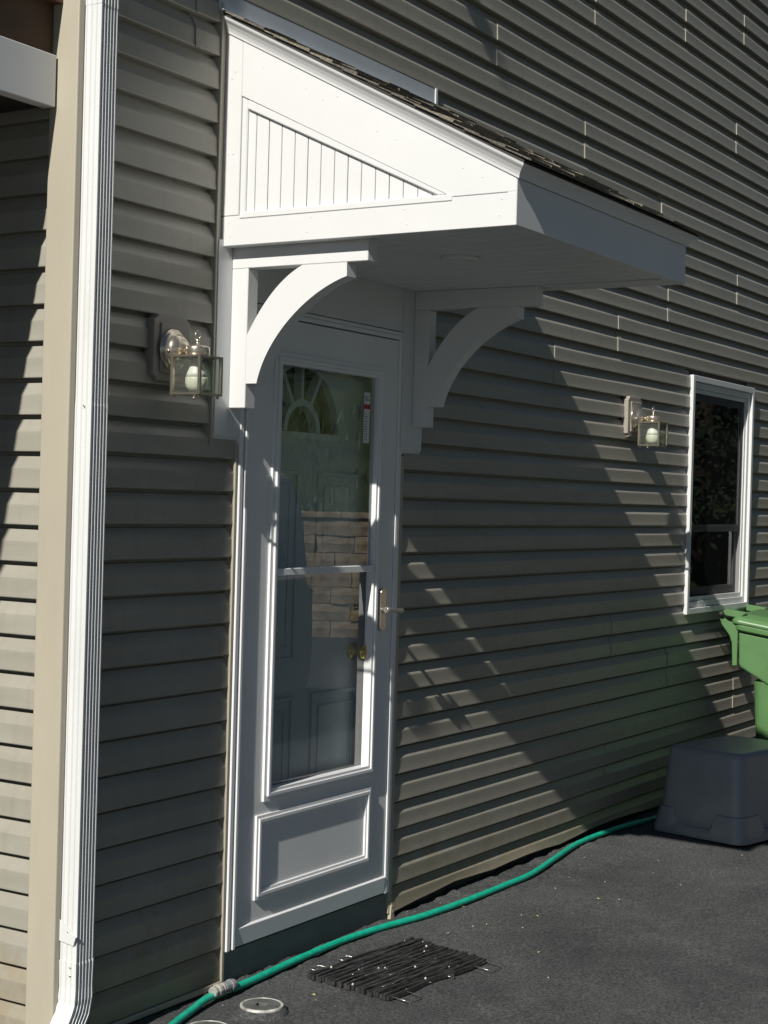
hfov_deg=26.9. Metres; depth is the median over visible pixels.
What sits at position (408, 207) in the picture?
door canopy
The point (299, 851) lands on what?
storm door
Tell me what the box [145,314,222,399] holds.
wall lantern
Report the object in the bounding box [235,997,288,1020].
cleanout cap
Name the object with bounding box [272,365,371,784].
entry door
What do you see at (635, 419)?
wall lantern
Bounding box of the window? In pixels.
[679,375,754,614]
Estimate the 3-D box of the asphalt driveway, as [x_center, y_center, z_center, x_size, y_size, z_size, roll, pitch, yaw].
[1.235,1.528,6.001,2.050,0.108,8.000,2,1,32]
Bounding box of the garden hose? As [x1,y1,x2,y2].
[168,815,656,1023]
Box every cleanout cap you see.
[189,1020,226,1023]
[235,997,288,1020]
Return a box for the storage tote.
[654,736,767,845]
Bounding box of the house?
[0,0,767,1023]
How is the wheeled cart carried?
on the asphalt driveway
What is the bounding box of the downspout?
[50,0,118,1023]
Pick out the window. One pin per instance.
(707, 451)
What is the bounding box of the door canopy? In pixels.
[213,0,705,455]
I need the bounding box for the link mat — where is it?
[307,937,500,1001]
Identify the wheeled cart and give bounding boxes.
[718,604,767,739]
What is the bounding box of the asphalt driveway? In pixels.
[128,806,767,1023]
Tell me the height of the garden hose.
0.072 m
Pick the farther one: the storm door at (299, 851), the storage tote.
the storage tote
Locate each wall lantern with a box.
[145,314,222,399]
[621,396,667,447]
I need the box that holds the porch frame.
[0,0,62,112]
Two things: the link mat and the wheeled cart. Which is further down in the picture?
the link mat
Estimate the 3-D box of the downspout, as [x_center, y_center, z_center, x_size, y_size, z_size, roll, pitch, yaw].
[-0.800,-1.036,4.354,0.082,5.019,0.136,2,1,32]
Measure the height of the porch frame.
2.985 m
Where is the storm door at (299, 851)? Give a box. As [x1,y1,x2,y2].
[224,303,404,951]
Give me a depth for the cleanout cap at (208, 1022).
4.63 m

